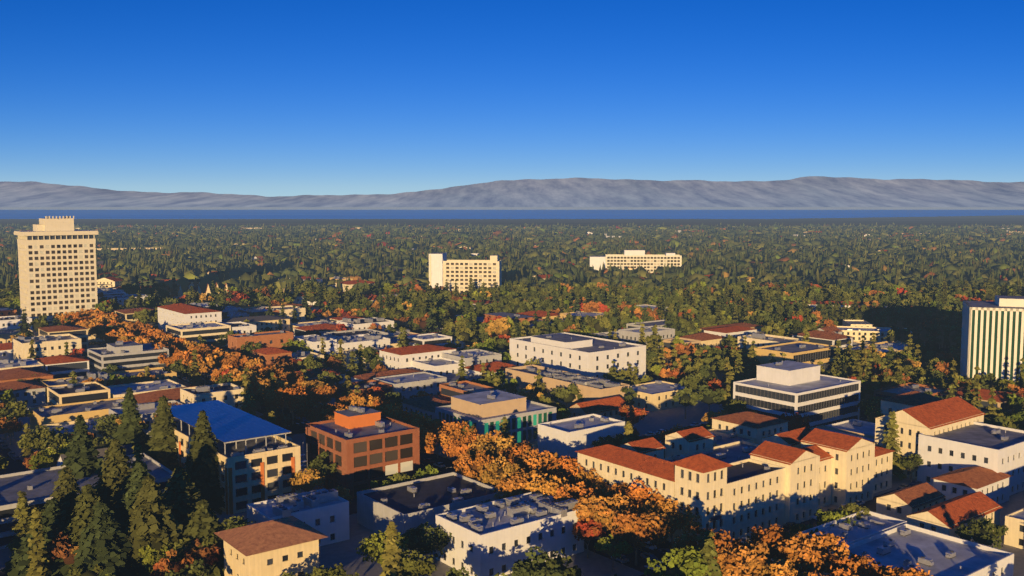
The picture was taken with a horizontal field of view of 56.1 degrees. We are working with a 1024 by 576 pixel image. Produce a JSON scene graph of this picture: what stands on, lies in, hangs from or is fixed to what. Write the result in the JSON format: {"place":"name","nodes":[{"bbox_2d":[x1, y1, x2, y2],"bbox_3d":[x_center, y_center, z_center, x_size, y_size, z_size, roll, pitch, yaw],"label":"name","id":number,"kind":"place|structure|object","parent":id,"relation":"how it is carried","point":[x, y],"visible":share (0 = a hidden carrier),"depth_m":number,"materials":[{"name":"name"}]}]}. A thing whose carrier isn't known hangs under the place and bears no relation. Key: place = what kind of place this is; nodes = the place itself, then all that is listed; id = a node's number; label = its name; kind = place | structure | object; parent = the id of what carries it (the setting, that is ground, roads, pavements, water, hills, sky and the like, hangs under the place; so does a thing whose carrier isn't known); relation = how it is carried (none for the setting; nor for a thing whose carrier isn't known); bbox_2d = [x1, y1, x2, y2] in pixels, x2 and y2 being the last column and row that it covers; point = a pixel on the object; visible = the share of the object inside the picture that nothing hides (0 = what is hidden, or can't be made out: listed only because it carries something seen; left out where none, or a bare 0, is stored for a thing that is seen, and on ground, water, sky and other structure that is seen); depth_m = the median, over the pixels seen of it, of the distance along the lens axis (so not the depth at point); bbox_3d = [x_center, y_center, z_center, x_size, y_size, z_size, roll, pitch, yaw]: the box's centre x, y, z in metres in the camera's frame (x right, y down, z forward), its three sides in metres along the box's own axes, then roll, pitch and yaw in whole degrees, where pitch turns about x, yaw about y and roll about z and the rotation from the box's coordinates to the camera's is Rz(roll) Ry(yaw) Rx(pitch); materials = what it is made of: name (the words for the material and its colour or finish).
{"place":"outdoors","nodes":[
{"label":"outdoors","id":0,"kind":"place"},
{"bbox_2d":[0,447,911,575],"bbox_3d":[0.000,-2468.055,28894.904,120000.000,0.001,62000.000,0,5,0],"label":"trees","id":1,"kind":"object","parent":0,"point":[16,466],"depth_m":267.42,"materials":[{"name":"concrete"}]},
{"bbox_2d":[0,453,172,548],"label":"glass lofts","id":2,"kind":"structure","parent":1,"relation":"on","point":[37,486],"depth_m":255.33,"materials":[{"name":"concrete"}]},
{"bbox_2d":[152,400,307,514],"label":"solar roof offices","id":3,"kind":"structure","parent":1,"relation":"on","point":[259,460],"depth_m":272.72,"materials":[{"name":"beige paint"}]},
{"bbox_2d":[214,516,327,575],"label":"building","id":4,"kind":"structure","parent":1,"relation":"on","point":[279,547],"depth_m":204.03,"materials":[{"name":"beige paint"}]},
{"bbox_2d":[247,489,349,546],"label":"building","id":5,"kind":"structure","parent":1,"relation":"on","point":[325,512],"depth_m":240.04,"materials":[{"name":"white paint"}]},
{"bbox_2d":[305,405,419,498],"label":"brick office","id":6,"kind":"structure","parent":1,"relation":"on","point":[364,447],"depth_m":285.17,"materials":[{"name":"orange brick"}]},
{"bbox_2d":[357,472,504,537],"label":"building","id":7,"kind":"structure","parent":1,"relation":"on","point":[404,506],"depth_m":252.26,"materials":[{"name":"concrete"}]},
{"bbox_2d":[436,491,583,575],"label":"white shops","id":8,"kind":"structure","parent":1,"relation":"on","point":[493,538],"depth_m":225.41,"materials":[{"name":"paint"}]},
{"bbox_2d":[0,222,1023,575],"bbox_3d":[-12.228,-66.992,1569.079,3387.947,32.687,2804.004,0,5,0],"label":"woodland canopy","id":9,"kind":"object","parent":1,"relation":"on","point":[914,256],"visible":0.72,"depth_m":1145.35,"materials":[{"name":"green plant"}]},
{"bbox_2d":[0,314,1023,575],"bbox_3d":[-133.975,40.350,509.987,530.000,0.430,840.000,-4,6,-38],"label":"trees","id":10,"kind":"object","parent":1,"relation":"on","point":[346,556],"visible":0.02,"depth_m":257.75,"materials":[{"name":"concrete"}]},
{"bbox_2d":[538,413,624,458],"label":"building","id":11,"kind":"structure","parent":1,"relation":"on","point":[568,437],"depth_m":311.27,"materials":[{"name":"paint"}]},
{"bbox_2d":[574,444,674,541],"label":"building","id":12,"kind":"structure","parent":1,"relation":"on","point":[611,464],"depth_m":254.17,"materials":[{"name":"beige paint"}]},
{"bbox_2d":[617,437,664,458],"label":"building","id":13,"kind":"structure","parent":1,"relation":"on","point":[653,446],"depth_m":271.30,"materials":[{"name":"beige paint"}]},
{"bbox_2d":[665,426,714,457],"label":"building","id":14,"kind":"structure","parent":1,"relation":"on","point":[688,440],"depth_m":281.85,"materials":[{"name":"beige paint"}]},
{"bbox_2d":[669,453,733,546],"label":"building","id":15,"kind":"structure","parent":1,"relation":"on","point":[701,484],"depth_m":235.73,"materials":[{"name":"beige paint"}]},
{"bbox_2d":[663,440,758,462],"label":"building","id":16,"kind":"structure","parent":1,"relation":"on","point":[734,451],"depth_m":280.27,"materials":[{"name":"beige paint"}]},
{"bbox_2d":[708,429,756,445],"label":"building","id":17,"kind":"structure","parent":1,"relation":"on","point":[721,437],"depth_m":315.87,"materials":[{"name":"beige paint"}]},
{"bbox_2d":[711,411,789,444],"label":"building","id":18,"kind":"structure","parent":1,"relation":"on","point":[758,427],"depth_m":320.20,"materials":[{"name":"beige paint"}]},
{"bbox_2d":[726,458,785,541],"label":"building","id":19,"kind":"structure","parent":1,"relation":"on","point":[756,494],"depth_m":247.62,"materials":[{"name":"beige paint"}]},
{"bbox_2d":[749,441,819,524],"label":"building","id":20,"kind":"structure","parent":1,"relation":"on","point":[802,466],"depth_m":256.57,"materials":[{"name":"beige paint"}]},
{"bbox_2d":[762,427,811,447],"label":"building","id":21,"kind":"structure","parent":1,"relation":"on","point":[792,438],"depth_m":284.41,"materials":[{"name":"beige paint"}]},
{"bbox_2d":[799,445,833,507],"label":"building","id":22,"kind":"structure","parent":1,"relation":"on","point":[825,481],"depth_m":269.81,"materials":[{"name":"beige paint"}]},
{"bbox_2d":[800,428,875,505],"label":"building","id":23,"kind":"structure","parent":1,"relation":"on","point":[853,469],"depth_m":271.25,"materials":[{"name":"beige paint"}]},
{"bbox_2d":[810,425,874,442],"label":"building","id":24,"kind":"structure","parent":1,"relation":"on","point":[871,438],"depth_m":325.56,"materials":[{"name":"beige paint"}]},
{"bbox_2d":[825,419,874,435],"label":"building","id":25,"kind":"structure","parent":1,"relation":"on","point":[860,426],"depth_m":339.06,"materials":[{"name":"white paint"}]},
{"bbox_2d":[797,510,906,570],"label":"flat roof shops","id":26,"kind":"structure","parent":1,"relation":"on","point":[873,525],"depth_m":230.91,"materials":[{"name":"white paint"}]},
{"bbox_2d":[873,446,893,493],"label":"building","id":27,"kind":"structure","parent":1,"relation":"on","point":[883,459],"depth_m":284.06,"materials":[{"name":"beige paint"}]},
{"bbox_2d":[801,523,1013,575],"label":"flat roof shops","id":28,"kind":"structure","parent":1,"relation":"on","point":[905,546],"depth_m":213.96,"materials":[{"name":"white paint"}]},
{"bbox_2d":[876,482,945,520],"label":"building","id":29,"kind":"structure","parent":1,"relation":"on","point":[900,503],"depth_m":253.14,"materials":[{"name":"red tile"}]},
{"bbox_2d":[875,396,984,479],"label":"building","id":30,"kind":"structure","parent":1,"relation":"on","point":[939,416],"depth_m":300.20,"materials":[{"name":"beige paint"}]},
{"bbox_2d":[905,491,1002,541],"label":"building","id":31,"kind":"structure","parent":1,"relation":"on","point":[949,516],"depth_m":240.35,"materials":[{"name":"red tile"}]},
{"bbox_2d":[917,422,1023,495],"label":"building","id":32,"kind":"structure","parent":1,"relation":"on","point":[997,449],"depth_m":285.40,"materials":[{"name":"white paint"}]},
{"bbox_2d":[931,466,1012,503],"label":"building","id":33,"kind":"structure","parent":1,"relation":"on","point":[992,485],"depth_m":269.54,"materials":[{"name":"red tile"}]},
{"bbox_2d":[1004,508,1023,548],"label":"building","id":34,"kind":"structure","parent":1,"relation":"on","point":[1014,524],"depth_m":237.99,"materials":[{"name":"beige paint"}]},
{"bbox_2d":[33,311,959,444],"bbox_3d":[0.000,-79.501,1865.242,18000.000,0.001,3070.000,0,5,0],"label":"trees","id":35,"kind":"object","parent":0,"point":[298,428],"depth_m":399.91,"materials":[{"name":"orange plant"}]},
{"bbox_2d":[0,315,32,330],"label":"building","id":36,"kind":"structure","parent":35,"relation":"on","point":[10,322],"depth_m":601.47,"materials":[{"name":"white paint"}]},
{"bbox_2d":[0,358,43,369],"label":"building","id":37,"kind":"structure","parent":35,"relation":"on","point":[15,363],"depth_m":453.52,"materials":[{"name":"beige paint"}]},
{"bbox_2d":[0,380,46,406],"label":"building","id":38,"kind":"structure","parent":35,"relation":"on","point":[30,393],"depth_m":404.37,"materials":[{"name":"concrete"}]},
{"bbox_2d":[0,367,53,382],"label":"building","id":39,"kind":"structure","parent":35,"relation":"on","point":[15,374],"depth_m":426.56,"materials":[{"name":"orange brick"}]},
{"bbox_2d":[12,334,81,359],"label":"building","id":40,"kind":"structure","parent":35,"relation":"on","point":[48,345],"depth_m":497.08,"materials":[{"name":"beige paint"}]},
{"bbox_2d":[14,216,98,319],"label":"office tower","id":41,"kind":"structure","parent":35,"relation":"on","point":[57,265],"depth_m":656.70,"materials":[{"name":"beige concrete"}]},
{"bbox_2d":[35,355,90,378],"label":"building","id":42,"kind":"structure","parent":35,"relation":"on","point":[61,366],"depth_m":459.43,"materials":[{"name":"white paint"}]},
{"bbox_2d":[38,325,87,356],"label":"building","id":43,"kind":"structure","parent":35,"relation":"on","point":[79,331],"depth_m":527.83,"materials":[{"name":"beige paint"}]},
{"bbox_2d":[42,417,111,448],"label":"building","id":44,"kind":"structure","parent":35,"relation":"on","point":[69,425],"depth_m":338.71,"materials":[{"name":"beige paint"}]},
{"bbox_2d":[47,381,110,405],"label":"building","id":45,"kind":"structure","parent":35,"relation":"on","point":[74,393],"depth_m":372.63,"materials":[{"name":"beige paint"}]},
{"bbox_2d":[40,372,119,400],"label":"building","id":46,"kind":"structure","parent":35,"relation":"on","point":[64,381],"depth_m":424.94,"materials":[{"name":"paint"}]},
{"bbox_2d":[29,397,136,432],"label":"building","id":47,"kind":"structure","parent":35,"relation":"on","point":[52,414],"depth_m":353.19,"materials":[{"name":"paint"}]},
{"bbox_2d":[87,340,168,374],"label":"grey modern flats","id":48,"kind":"structure","parent":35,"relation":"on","point":[125,356],"depth_m":469.00,"materials":[{"name":"concrete"}]},
{"bbox_2d":[113,308,157,327],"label":"building","id":49,"kind":"structure","parent":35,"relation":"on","point":[125,315],"depth_m":628.66,"materials":[{"name":"beige paint"}]},
{"bbox_2d":[108,400,182,436],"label":"building","id":50,"kind":"structure","parent":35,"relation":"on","point":[147,410],"depth_m":350.45,"materials":[{"name":"concrete"}]},
{"bbox_2d":[114,367,176,381],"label":"building","id":51,"kind":"structure","parent":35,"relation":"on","point":[159,373],"depth_m":442.45,"materials":[{"name":"paint"}]},
{"bbox_2d":[106,379,186,397],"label":"building","id":52,"kind":"structure","parent":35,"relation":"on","point":[116,391],"depth_m":393.35,"materials":[{"name":"beige paint"}]},
{"bbox_2d":[134,386,195,404],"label":"building","id":53,"kind":"structure","parent":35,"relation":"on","point":[169,394],"depth_m":372.00,"materials":[{"name":"red brick"}]},
{"bbox_2d":[157,303,221,332],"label":"building","id":54,"kind":"structure","parent":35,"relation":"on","point":[179,313],"depth_m":588.52,"materials":[{"name":"paint"}]},
{"bbox_2d":[166,321,230,351],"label":"building","id":55,"kind":"structure","parent":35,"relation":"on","point":[210,332],"depth_m":546.95,"materials":[{"name":"beige paint"}]},
{"bbox_2d":[180,383,243,410],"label":"building","id":56,"kind":"structure","parent":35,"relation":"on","point":[228,393],"depth_m":362.21,"materials":[{"name":"beige paint"}]},
{"bbox_2d":[223,321,255,333],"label":"building","id":57,"kind":"structure","parent":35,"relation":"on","point":[239,327],"depth_m":560.32,"materials":[{"name":"white paint"}]},
{"bbox_2d":[222,315,289,331],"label":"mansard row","id":58,"kind":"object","parent":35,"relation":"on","point":[262,323],"visible":0.22,"depth_m":610.51,"materials":[{"name":"beige paint"}]},
{"bbox_2d":[228,330,293,358],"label":"building","id":59,"kind":"structure","parent":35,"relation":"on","point":[277,339],"depth_m":505.60,"materials":[{"name":"orange brick"}]},
{"bbox_2d":[251,347,291,371],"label":"building","id":60,"kind":"structure","parent":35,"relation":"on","point":[268,356],"depth_m":472.97,"materials":[{"name":"orange brick"}]},
{"bbox_2d":[266,305,305,321],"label":"building","id":61,"kind":"structure","parent":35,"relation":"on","point":[301,311],"depth_m":695.51,"materials":[{"name":"beige paint"}]},
{"bbox_2d":[284,368,345,388],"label":"building","id":62,"kind":"structure","parent":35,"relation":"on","point":[311,374],"depth_m":435.21,"materials":[{"name":"concrete"}]},
{"bbox_2d":[294,335,336,355],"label":"building","id":63,"kind":"structure","parent":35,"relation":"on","point":[313,342],"depth_m":513.15,"materials":[{"name":"white paint"}]},
{"bbox_2d":[293,323,352,335],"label":"building","id":64,"kind":"structure","parent":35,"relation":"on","point":[320,328],"depth_m":596.40,"materials":[{"name":"white paint"}]},
{"bbox_2d":[322,329,387,337],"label":"building","id":65,"kind":"structure","parent":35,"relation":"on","point":[352,332],"depth_m":569.78,"materials":[{"name":"concrete"}]},
{"bbox_2d":[329,334,389,354],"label":"building","id":66,"kind":"structure","parent":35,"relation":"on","point":[364,340],"depth_m":531.75,"materials":[{"name":"white paint"}]},
{"bbox_2d":[335,380,391,403],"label":"building","id":67,"kind":"structure","parent":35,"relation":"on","point":[365,385],"depth_m":404.85,"materials":[{"name":"grey brick"}]},
{"bbox_2d":[337,317,393,331],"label":"building","id":68,"kind":"structure","parent":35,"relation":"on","point":[361,323],"depth_m":615.57,"materials":[{"name":"white paint"}]},
{"bbox_2d":[350,368,423,381],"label":"building","id":69,"kind":"structure","parent":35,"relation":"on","point":[363,377],"depth_m":434.96,"materials":[{"name":"white paint"}]},
{"bbox_2d":[373,371,446,398],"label":"building","id":70,"kind":"structure","parent":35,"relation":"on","point":[408,386],"depth_m":417.21,"materials":[{"name":"concrete"}]},
{"bbox_2d":[379,344,455,369],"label":"building","id":71,"kind":"structure","parent":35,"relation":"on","point":[398,358],"depth_m":464.64,"materials":[{"name":"white paint"}]},
{"bbox_2d":[399,395,450,420],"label":"building","id":72,"kind":"structure","parent":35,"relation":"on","point":[427,405],"depth_m":367.20,"materials":[{"name":"concrete"}]},
{"bbox_2d":[407,333,451,345],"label":"building","id":73,"kind":"structure","parent":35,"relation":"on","point":[431,338],"depth_m":531.96,"materials":[{"name":"white paint"}]},
{"bbox_2d":[411,357,464,374],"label":"building","id":74,"kind":"structure","parent":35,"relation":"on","point":[442,366],"depth_m":451.01,"materials":[{"name":"white paint"}]},
{"bbox_2d":[429,253,501,293],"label":"apartment slab","id":75,"kind":"structure","parent":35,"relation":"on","point":[442,268],"depth_m":794.35,"materials":[{"name":"concrete"}]},
{"bbox_2d":[439,380,503,398],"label":"building","id":76,"kind":"structure","parent":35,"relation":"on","point":[448,390],"depth_m":382.39,"materials":[{"name":"orange brick"}]},
{"bbox_2d":[442,349,501,366],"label":"building","id":77,"kind":"structure","parent":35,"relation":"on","point":[474,357],"depth_m":464.35,"materials":[{"name":"paint"}]},
{"bbox_2d":[0,317,947,563],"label":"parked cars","id":78,"kind":"object","parent":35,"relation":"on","point":[15,457],"visible":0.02,"depth_m":289.67,"materials":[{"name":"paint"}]},
{"bbox_2d":[464,361,516,385],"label":"building","id":79,"kind":"structure","parent":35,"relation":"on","point":[489,366],"depth_m":445.23,"materials":[{"name":"white paint"}]},
{"bbox_2d":[435,390,555,442],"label":"building","id":80,"kind":"structure","parent":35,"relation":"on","point":[484,412],"depth_m":342.24,"materials":[{"name":"concrete"}]},
{"bbox_2d":[456,312,563,337],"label":"building","id":81,"kind":"structure","parent":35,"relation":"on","point":[492,316],"depth_m":609.20,"materials":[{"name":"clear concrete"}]},
{"bbox_2d":[505,364,629,407],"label":"building","id":82,"kind":"structure","parent":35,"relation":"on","point":[590,388],"depth_m":400.79,"materials":[{"name":"beige paint"}]},
{"bbox_2d":[509,332,645,381],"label":"white offices","id":83,"kind":"structure","parent":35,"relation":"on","point":[581,354],"depth_m":451.74,"materials":[{"name":"paint"}]},
{"bbox_2d":[567,396,629,423],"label":"building","id":84,"kind":"structure","parent":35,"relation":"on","point":[609,407],"depth_m":365.28,"materials":[{"name":"beige paint"}]},
{"bbox_2d":[590,250,681,272],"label":"residence block","id":85,"kind":"structure","parent":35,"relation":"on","point":[636,259],"depth_m":1042.64,"materials":[{"name":"paint"}]},
{"bbox_2d":[618,326,674,350],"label":"building","id":86,"kind":"structure","parent":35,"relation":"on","point":[630,334],"depth_m":536.51,"materials":[{"name":"concrete"}]},
{"bbox_2d":[630,380,691,410],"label":"building","id":87,"kind":"structure","parent":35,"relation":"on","point":[655,395],"depth_m":399.15,"materials":[{"name":"beige paint"}]},
{"bbox_2d":[681,332,723,348],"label":"building","id":88,"kind":"structure","parent":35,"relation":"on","point":[710,340],"depth_m":532.49,"materials":[{"name":"beige paint"}]},
{"bbox_2d":[704,326,756,337],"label":"building","id":89,"kind":"structure","parent":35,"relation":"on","point":[735,331],"depth_m":546.18,"materials":[{"name":"white paint"}]},
{"bbox_2d":[737,332,801,352],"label":"building","id":90,"kind":"structure","parent":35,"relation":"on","point":[760,339],"depth_m":496.25,"materials":[{"name":"beige paint"}]},
{"bbox_2d":[754,341,837,372],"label":"building","id":91,"kind":"structure","parent":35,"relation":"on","point":[806,352],"depth_m":444.74,"materials":[{"name":"paint"}]},
{"bbox_2d":[733,360,860,430],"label":"office building","id":92,"kind":"structure","parent":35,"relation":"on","point":[778,389],"depth_m":361.39,"materials":[{"name":"white paint"}]},
{"bbox_2d":[792,330,852,347],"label":"building","id":93,"kind":"structure","parent":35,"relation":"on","point":[823,337],"depth_m":517.60,"materials":[{"name":"white paint"}]},
{"bbox_2d":[829,326,912,342],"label":"building","id":94,"kind":"structure","parent":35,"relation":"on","point":[855,333],"depth_m":572.17,"materials":[{"name":"beige paint"}]},
{"bbox_2d":[879,391,943,414],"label":"building","id":95,"kind":"structure","parent":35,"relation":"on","point":[895,403],"depth_m":340.54,"materials":[{"name":"beige paint"}]},
{"bbox_2d":[874,382,949,397],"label":"building","id":96,"kind":"structure","parent":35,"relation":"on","point":[886,392],"depth_m":392.29,"materials":[{"name":"grey brick"}]},
{"bbox_2d":[939,386,1023,417],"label":"building","id":97,"kind":"structure","parent":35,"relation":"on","point":[1001,399],"depth_m":370.76,"materials":[{"name":"beige paint"}]},
{"bbox_2d":[959,295,1023,383],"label":"civic tower","id":98,"kind":"structure","parent":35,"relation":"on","point":[992,338],"depth_m":416.26,"materials":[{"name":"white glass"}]},
{"bbox_2d":[0,159,1023,196],"bbox_3d":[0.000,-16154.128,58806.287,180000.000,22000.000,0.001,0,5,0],"label":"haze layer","id":99,"kind":"object","parent":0,"point":[276,177],"visible":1,"depth_m":59594.72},
{"bbox_2d":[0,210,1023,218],"bbox_3d":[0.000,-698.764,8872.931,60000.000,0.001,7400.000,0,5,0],"label":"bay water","id":100,"kind":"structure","parent":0,"point":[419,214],"depth_m":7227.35,"materials":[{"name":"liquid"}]},
{"bbox_2d":[0,215,1023,227],"bbox_3d":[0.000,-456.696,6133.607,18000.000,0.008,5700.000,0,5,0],"label":"marsh ground","id":101,"kind":"structure","parent":0,"point":[951,221],"depth_m":4467.53,"materials":[{"name":"green plant"}]},
{"bbox_2d":[0,207,1023,209],"bbox_3d":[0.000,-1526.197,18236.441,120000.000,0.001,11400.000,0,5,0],"label":"bay water","id":102,"kind":"structure","parent":0,"point":[511,208],"depth_m":15359.20,"materials":[{"name":"liquid"}]},
{"bbox_2d":[0,176,1023,206],"bbox_3d":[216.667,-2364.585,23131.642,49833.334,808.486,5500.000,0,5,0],"label":"distant hills","id":103,"kind":"structure","parent":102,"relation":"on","point":[815,191],"depth_m":23419.03,"materials":[{"name":"grey stone"}]},
{"bbox_2d":[0,0,1023,158],"label":"sky","id":104,"kind":"structure","parent":0,"point":[80,79],"materials":[{"name":"blue"}]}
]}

